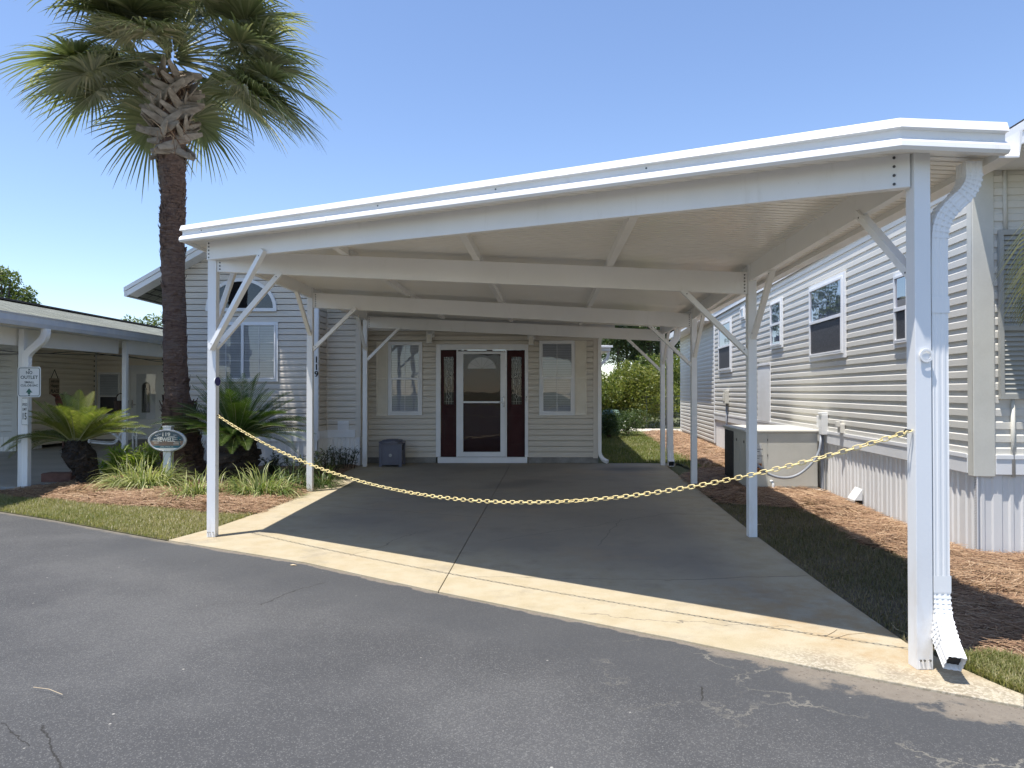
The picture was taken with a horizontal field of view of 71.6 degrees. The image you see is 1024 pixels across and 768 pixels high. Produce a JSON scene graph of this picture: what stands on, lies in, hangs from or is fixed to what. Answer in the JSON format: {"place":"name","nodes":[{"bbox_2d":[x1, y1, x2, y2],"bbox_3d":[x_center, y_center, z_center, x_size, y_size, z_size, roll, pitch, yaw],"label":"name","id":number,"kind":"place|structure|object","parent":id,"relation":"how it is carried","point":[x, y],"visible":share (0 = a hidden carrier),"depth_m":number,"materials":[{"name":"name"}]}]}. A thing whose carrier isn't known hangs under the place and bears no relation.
{"place":"outdoors","nodes":[
{"label":"outdoors","id":0,"kind":"place"},
{"bbox_2d":[41,472,75,481],"bbox_3d":[-7.221,1.490,11.360,0.480,0.150,0.250,0,-1,0],"label":"edging stone","id":1,"kind":"object","parent":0,"point":[56,476],"visible":0.67,"depth_m":11.23,"materials":[{"name":"red brick"}]},
{"bbox_2d":[51,394,71,447],"bbox_3d":[-11.143,0.935,17.566,0.472,1.385,0.379,0,-1,-34],"label":"ornament","id":2,"kind":"object","parent":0,"point":[58,398],"visible":0.34,"depth_m":17.46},
{"bbox_2d":[0,442,161,489],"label":"neighbour driveway","id":3,"kind":"structure","parent":0,"point":[46,458],"depth_m":14.52,"materials":[{"name":"grey concrete"}]},
{"bbox_2d":[0,297,164,486],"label":"house","id":4,"kind":"structure","parent":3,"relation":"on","point":[28,330],"depth_m":16.99,"materials":[{"name":"grey"}]},
{"bbox_2d":[21,398,27,424],"bbox_3d":[-7.243,0.409,10.557,0.165,0.400,0.005,0,-1,27],"label":"sign","id":5,"kind":"object","parent":4,"relation":"attached to","point":[24,419],"visible":1,"depth_m":10.56,"materials":[{"name":"white metal"}]},
{"bbox_2d":[18,367,40,396],"bbox_3d":[-7.208,-0.031,10.600,0.345,0.455,0.007,0,-1,0],"label":"sign","id":6,"kind":"object","parent":4,"relation":"attached to","point":[29,381],"visible":1,"depth_m":10.60,"materials":[{"name":"white metal"}]},
{"bbox_2d":[49,369,59,393],"bbox_3d":[-11.757,-0.055,18.244,0.022,0.637,0.365,0,-1,3],"label":"wall sign","id":7,"kind":"object","parent":4,"relation":"attached to","point":[54,383],"visible":0.98,"depth_m":18.23,"materials":[{"name":"brown wood"}]},
{"bbox_2d":[0,350,160,361],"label":"cable","id":8,"kind":"object","parent":4,"relation":"attached to","point":[89,354],"visible":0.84,"depth_m":12.95,"materials":[{"name":"black plastic"}]},
{"bbox_2d":[97,372,120,415],"bbox_3d":[-11.330,0.293,19.961,0.640,1.239,0.050,0,-1,0],"label":"window","id":9,"kind":"structure","parent":4,"relation":"in","point":[109,383],"depth_m":19.96,"materials":[{"name":"white glass"}]},
{"bbox_2d":[114,393,128,410],"bbox_3d":[-8.801,0.408,15.997,0.310,0.410,0.302,0,-1,0],"label":"hanging basket","id":10,"kind":"object","parent":4,"relation":"hanging from","point":[117,405],"visible":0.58,"depth_m":15.87,"materials":[{"name":"wicker"}]},
{"bbox_2d":[131,368,160,438],"bbox_3d":[-10.293,0.546,19.950,0.856,2.011,0.069,0,-1,0],"label":"front door","id":11,"kind":"structure","parent":4,"relation":"in","point":[145,382],"depth_m":19.96,"materials":[{"name":"white glass"}]},
{"bbox_2d":[88,412,129,444],"bbox_3d":[-8.237,1.091,14.521,0.756,0.999,0.582,0,-1,-30],"label":"patio chair","id":12,"kind":"object","parent":3,"relation":"on","point":[117,439],"visible":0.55,"depth_m":14.37,"materials":[{"name":"white plastic"}]},
{"bbox_2d":[132,424,161,451],"bbox_3d":[-8.272,1.109,16.326,0.756,0.999,0.582,0,-1,-36],"label":"patio chair","id":13,"kind":"object","parent":3,"relation":"on","point":[137,436],"visible":0.43,"depth_m":16.10,"materials":[{"name":"white plastic"}]},
{"bbox_2d":[0,493,255,540],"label":"grass","id":14,"kind":"structure","parent":0,"point":[102,513],"depth_m":8.18,"materials":[{"name":"green plant"}]},
{"bbox_2d":[0,405,1021,654],"bbox_3d":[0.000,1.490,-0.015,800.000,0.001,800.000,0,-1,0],"label":"ground","id":15,"kind":"structure","parent":0,"point":[680,469],"depth_m":10.34,"materials":[{"name":"green plant"}]},
{"bbox_2d":[0,265,41,303],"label":"oak tree","id":16,"kind":"object","parent":15,"relation":"on","point":[11,292],"visible":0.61,"depth_m":33.73,"materials":[{"name":"green plant"}]},
{"bbox_2d":[123,314,136,321],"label":"young tree","id":17,"kind":"object","parent":15,"relation":"on","point":[130,317],"visible":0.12,"depth_m":40.02,"materials":[{"name":"green plant"}]},
{"bbox_2d":[129,318,148,323],"bbox_3d":[-21.129,-0.972,39.982,2.251,5.659,0.816,0,-1,0],"label":"young tree","id":18,"kind":"object","parent":15,"relation":"on","point":[140,320],"visible":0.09,"depth_m":39.92,"materials":[{"name":"green plant"}]},
{"bbox_2d":[144,313,162,326],"bbox_3d":[-19.894,-1.085,40.026,1.753,5.890,0.912,0,-1,0],"label":"young tree","id":19,"kind":"object","parent":15,"relation":"on","point":[154,322],"visible":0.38,"depth_m":39.92,"materials":[{"name":"green plant"}]},
{"bbox_2d":[0,463,359,514],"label":"pine straw bed","id":20,"kind":"object","parent":15,"relation":"on","point":[164,502],"visible":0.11,"depth_m":9.20,"materials":[{"name":"brown plant"}]},
{"bbox_2d":[1,389,150,484],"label":"sago palm","id":21,"kind":"object","parent":20,"relation":"on","point":[78,451],"visible":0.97,"depth_m":10.70,"materials":[{"name":"green plant"}]},
{"bbox_2d":[98,458,128,473],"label":"lance leaf plant","id":22,"kind":"object","parent":20,"relation":"on","point":[105,468],"visible":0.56,"depth_m":11.94,"materials":[{"name":"green plant"}]},
{"bbox_2d":[101,441,160,470],"bbox_3d":[-6.526,1.275,12.328,1.166,0.566,1.125,0,-1,0],"label":"lance leaf plant","id":23,"kind":"object","parent":20,"relation":"on","point":[140,454],"visible":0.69,"depth_m":12.15,"materials":[{"name":"green plant"}]},
{"bbox_2d":[84,452,199,490],"bbox_3d":[-5.406,1.226,10.468,1.771,0.640,1.600,0,-1,0],"label":"liriope clump","id":24,"kind":"object","parent":20,"relation":"on","point":[142,478],"visible":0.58,"depth_m":10.26,"materials":[{"name":"green plant"}]},
{"bbox_2d":[148,426,186,479],"bbox_3d":[-5.293,1.103,10.952,0.596,0.915,0.150,0,-1,0],"label":"name sign","id":25,"kind":"object","parent":20,"relation":"on","point":[167,441],"visible":0.94,"depth_m":10.89,"materials":[{"name":"white plastic"}]},
{"bbox_2d":[0,0,342,474],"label":"palm tree","id":26,"kind":"object","parent":20,"relation":"on","point":[168,114],"visible":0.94,"depth_m":11.72,"materials":[{"name":"green plant"}]},
{"bbox_2d":[144,466,242,500],"bbox_3d":[-4.227,1.275,9.540,1.155,0.522,1.186,0,-1,40],"label":"liriope clump","id":27,"kind":"object","parent":20,"relation":"on","point":[196,490],"visible":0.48,"depth_m":9.41,"materials":[{"name":"green plant"}]},
{"bbox_2d":[205,474,240,492],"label":"liriope clump","id":28,"kind":"object","parent":20,"relation":"on","point":[228,483],"visible":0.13,"depth_m":9.92,"materials":[{"name":"green plant"}]},
{"bbox_2d":[150,372,306,480],"bbox_3d":[-4.378,0.694,11.300,2.505,1.787,1.858,0,-1,22],"label":"sago palm","id":29,"kind":"object","parent":20,"relation":"on","point":[238,449],"visible":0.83,"depth_m":11.05,"materials":[{"name":"green plant"}]},
{"bbox_2d":[224,461,277,483],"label":"dark grass clump","id":30,"kind":"object","parent":20,"relation":"on","point":[269,476],"visible":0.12,"depth_m":10.82,"materials":[{"name":"green plant"}]},
{"bbox_2d":[205,461,312,498],"bbox_3d":[-3.497,1.283,9.820,1.535,0.513,1.372,0,-1,0],"label":"liriope clump","id":31,"kind":"object","parent":20,"relation":"on","point":[256,487],"visible":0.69,"depth_m":9.69,"materials":[{"name":"green plant"}]},
{"bbox_2d":[256,454,281,474],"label":"shrub","id":32,"kind":"object","parent":20,"relation":"on","point":[272,464],"visible":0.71,"depth_m":11.60,"materials":[{"name":"green plant"}]},
{"bbox_2d":[249,460,326,491],"bbox_3d":[-3.299,1.311,10.453,1.226,0.468,1.031,0,-1,0],"label":"dark grass clump","id":33,"kind":"object","parent":20,"relation":"on","point":[299,481],"visible":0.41,"depth_m":10.45,"materials":[{"name":"green plant"}]},
{"bbox_2d":[272,448,323,479],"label":"shrub","id":34,"kind":"object","parent":20,"relation":"on","point":[300,465],"visible":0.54,"depth_m":11.04,"materials":[{"name":"green plant"}]},
{"bbox_2d":[298,461,350,488],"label":"dark grass clump","id":35,"kind":"object","parent":20,"relation":"on","point":[328,481],"visible":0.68,"depth_m":10.75,"materials":[{"name":"green plant"}]},
{"bbox_2d":[314,446,344,476],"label":"shrub","id":36,"kind":"object","parent":20,"relation":"on","point":[330,465],"visible":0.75,"depth_m":11.83,"materials":[{"name":"green plant"}]},
{"bbox_2d":[327,445,359,468],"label":"shrub","id":37,"kind":"object","parent":20,"relation":"on","point":[348,461],"visible":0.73,"depth_m":13.18,"materials":[{"name":"green plant"}]},
{"bbox_2d":[123,247,614,465],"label":"house","id":38,"kind":"structure","parent":15,"relation":"on","point":[455,397],"depth_m":14.31,"materials":[{"name":"beige plastic"}]},
{"bbox_2d":[205,278,276,311],"bbox_3d":[-5.063,-1.667,13.280,1.320,0.620,0.051,0,-1,0],"label":"arched window","id":39,"kind":"structure","parent":38,"relation":"in","point":[268,303],"depth_m":13.29,"materials":[{"name":"glass"}]},
{"bbox_2d":[219,322,277,381],"bbox_3d":[-5.033,-0.603,13.270,1.315,1.116,0.050,0,-1,0],"label":"window","id":40,"kind":"structure","parent":38,"relation":"in","point":[252,349],"depth_m":13.28,"materials":[{"name":"white glass"}]},
{"bbox_2d":[388,342,421,414],"bbox_3d":[-2.156,-0.108,14.315,0.685,1.481,0.050,0,-1,0],"label":"window","id":41,"kind":"structure","parent":38,"relation":"in","point":[404,358],"depth_m":14.32,"materials":[{"name":"white glass"}]},
{"bbox_2d":[458,350,504,451],"bbox_3d":[-0.613,0.393,14.416,0.956,2.156,0.058,0,-1,0],"label":"front door","id":42,"kind":"structure","parent":38,"relation":"in","point":[481,372],"depth_m":14.40,"materials":[{"name":"red paint"}]},
{"bbox_2d":[458,351,504,456],"bbox_3d":[-0.613,0.404,14.314,0.958,2.124,0.085,0,-1,0],"label":"storm door","id":43,"kind":"structure","parent":38,"relation":"in","point":[460,353],"depth_m":14.31,"materials":[{"name":"white metal"}]},
{"bbox_2d":[539,341,574,414],"bbox_3d":[0.907,-0.122,14.315,0.714,1.509,0.050,0,-1,0],"label":"window","id":44,"kind":"structure","parent":38,"relation":"in","point":[556,358],"depth_m":14.32,"materials":[{"name":"white glass"}]},
{"bbox_2d":[601,371,629,421],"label":"azalea bush","id":45,"kind":"object","parent":15,"relation":"on","point":[604,390],"visible":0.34,"depth_m":27.37,"materials":[{"name":"green plant"}]},
{"bbox_2d":[601,325,658,369],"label":"pine tree","id":46,"kind":"object","parent":15,"relation":"on","point":[618,346],"visible":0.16,"depth_m":45.74,"materials":[{"name":"green plant"}]},
{"bbox_2d":[603,326,659,365],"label":"pine tree","id":47,"kind":"object","parent":15,"relation":"on","point":[644,349],"depth_m":51.70,"materials":[{"name":"green plant"}]},
{"bbox_2d":[601,364,677,417],"bbox_3d":[5.223,0.431,33.420,6.084,2.738,3.501,0,-1,31],"label":"azalea bush","id":48,"kind":"object","parent":15,"relation":"on","point":[620,373],"visible":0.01,"depth_m":32.80,"materials":[{"name":"green plant"}]},
{"bbox_2d":[601,359,679,428],"bbox_3d":[4.988,0.577,28.529,4.121,3.086,3.600,0,-1,0],"label":"azalea bush","id":49,"kind":"object","parent":15,"relation":"on","point":[642,386],"visible":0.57,"depth_m":27.94,"materials":[{"name":"green plant"}]},
{"bbox_2d":[607,395,679,427],"bbox_3d":[5.545,1.083,27.991,8.393,1.300,0.060,0,-1,0],"label":"chain link fence","id":50,"kind":"object","parent":15,"relation":"on","point":[652,409],"visible":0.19,"depth_m":27.99,"materials":[{"name":"metal"}]},
{"bbox_2d":[610,326,679,364],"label":"pine tree","id":51,"kind":"object","parent":15,"relation":"on","point":[632,355],"visible":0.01,"depth_m":59.55,"materials":[{"name":"green plant"}]},
{"bbox_2d":[620,325,676,358],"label":"pine tree","id":52,"kind":"object","parent":15,"relation":"on","point":[645,352],"depth_m":50.06,"materials":[{"name":"green plant"}]},
{"bbox_2d":[619,326,679,362],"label":"pine tree","id":53,"kind":"object","parent":15,"relation":"on","point":[650,352],"visible":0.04,"depth_m":47.96,"materials":[{"name":"green plant"}]},
{"bbox_2d":[625,326,679,412],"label":"pine tree","id":54,"kind":"object","parent":15,"relation":"on","point":[658,328],"visible":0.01,"depth_m":46.60,"materials":[{"name":"green plant"}]},
{"bbox_2d":[633,352,679,426],"bbox_3d":[6.498,0.281,30.818,3.295,3.408,2.780,1,-1,-41],"label":"azalea bush","id":55,"kind":"object","parent":15,"relation":"on","point":[675,372],"visible":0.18,"depth_m":30.34,"materials":[{"name":"green plant"}]},
{"bbox_2d":[646,345,679,383],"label":"wax myrtle","id":56,"kind":"object","parent":15,"relation":"on","point":[674,361],"visible":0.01,"depth_m":40.05,"materials":[{"name":"green plant"}]},
{"bbox_2d":[643,429,1023,659],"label":"pine straw bed","id":57,"kind":"object","parent":15,"relation":"on","point":[979,587],"visible":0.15,"depth_m":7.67,"materials":[{"name":"brown plant"}]},
{"bbox_2d":[723,425,822,489],"bbox_3d":[3.892,1.132,10.847,1.385,0.935,1.774,0,-1,0],"label":"air conditioner","id":58,"kind":"object","parent":57,"relation":"on","point":[780,445],"visible":0.62,"depth_m":10.13,"materials":[{"name":"beige metal"}]},
{"bbox_2d":[993,221,1023,326],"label":"palm tree","id":59,"kind":"object","parent":57,"relation":"on","point":[1021,278],"visible":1,"depth_m":5.17,"materials":[{"name":"green plant"}]},
{"bbox_2d":[669,119,1023,553],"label":"house","id":60,"kind":"structure","parent":15,"relation":"on","point":[831,354],"depth_m":8.06,"materials":[{"name":"beige plastic"}]},
{"bbox_2d":[718,317,731,373],"bbox_3d":[5.110,-0.897,17.088,0.173,1.260,1.554,0,-1,2],"label":"window","id":61,"kind":"structure","parent":60,"relation":"in","point":[724,344],"depth_m":16.95,"materials":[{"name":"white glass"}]},
{"bbox_2d":[740,305,745,319],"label":"window","id":62,"kind":"structure","parent":60,"relation":"in","point":[742,309],"depth_m":15.14,"materials":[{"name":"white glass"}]},
{"bbox_2d":[770,297,783,349],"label":"window","id":63,"kind":"structure","parent":60,"relation":"in","point":[776,307],"depth_m":12.48,"materials":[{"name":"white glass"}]},
{"bbox_2d":[809,271,846,361],"bbox_3d":[4.398,-0.904,9.976,0.165,1.130,1.468,0,-1,2],"label":"window","id":64,"kind":"structure","parent":60,"relation":"in","point":[827,298],"depth_m":9.84,"materials":[{"name":"white glass"}]},
{"bbox_2d":[893,271,905,347],"bbox_3d":[4.161,-0.803,7.588,0.058,0.820,0.422,0,-1,6],"label":"window","id":65,"kind":"structure","parent":60,"relation":"in","point":[899,281],"depth_m":7.63,"materials":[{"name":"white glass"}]},
{"bbox_2d":[0,512,1023,767],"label":"road","id":66,"kind":"structure","parent":0,"point":[142,652],"depth_m":3.52,"materials":[{"name":"grey asphalt"}]},
{"bbox_2d":[0,0,1023,381],"label":"sky","id":67,"kind":"structure","parent":0,"point":[429,93],"materials":[{"name":"blue"}]},
{"bbox_2d":[169,463,1023,708],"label":"driveway","id":68,"kind":"structure","parent":0,"point":[691,566],"depth_m":6.30,"materials":[{"name":"concrete"}]},
{"bbox_2d":[379,439,405,466],"bbox_3d":[-2.331,1.332,13.837,0.475,0.515,0.500,0,-1,0],"label":"storage box","id":69,"kind":"object","parent":68,"relation":"on","point":[391,451],"visible":1,"depth_m":13.61,"materials":[{"name":"grey plastic"}]},
{"bbox_2d":[179,118,1022,670],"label":"carport","id":70,"kind":"object","parent":68,"relation":"on","point":[669,242],"visible":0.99,"depth_m":5.65,"materials":[{"name":"white metal"}]},
{"bbox_2d":[217,415,912,504],"bbox_3d":[-0.419,0.572,5.404,6.067,0.639,0.041,0,-1,34],"label":"chain","id":71,"kind":"object","parent":70,"relation":"hanging from","point":[905,432],"visible":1,"depth_m":4.72,"materials":[{"name":"yellow plastic"}]},
{"bbox_2d":[620,428,681,432],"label":"sand path","id":72,"kind":"structure","parent":0,"point":[645,429],"depth_m":26.91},
{"bbox_2d":[602,410,619,430],"bbox_3d":[3.519,1.314,25.283,0.627,0.782,0.636,0,-1,0],"label":"utility box","id":73,"kind":"object","parent":72,"relation":"on","point":[611,411],"visible":0.19,"depth_m":25.02,"materials":[{"name":"green paint"}]},
{"bbox_2d":[601,430,722,468],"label":"grass","id":74,"kind":"structure","parent":0,"point":[612,450],"depth_m":17.19,"materials":[{"name":"green plant"}]},
{"bbox_2d":[601,408,627,437],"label":"boxwood bush","id":75,"kind":"object","parent":74,"relation":"on","point":[607,422],"visible":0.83,"depth_m":21.65,"materials":[{"name":"green plant"}]},
{"bbox_2d":[611,408,651,436],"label":"boxwood bush","id":76,"kind":"object","parent":74,"relation":"on","point":[629,425],"visible":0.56,"depth_m":22.78,"materials":[{"name":"green plant"}]},
{"bbox_2d":[671,469,938,657],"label":"grass","id":77,"kind":"structure","parent":0,"point":[881,558],"depth_m":6.11,"materials":[{"name":"green plant"}]},
{"label":"corner lawn soil","id":78,"kind":"structure","parent":0,"visible":0},
{"bbox_2d":[964,645,1023,694],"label":"grass","id":79,"kind":"structure","parent":78,"relation":"on","point":[1003,668],"depth_m":3.65,"materials":[{"name":"green plant"}]}
]}

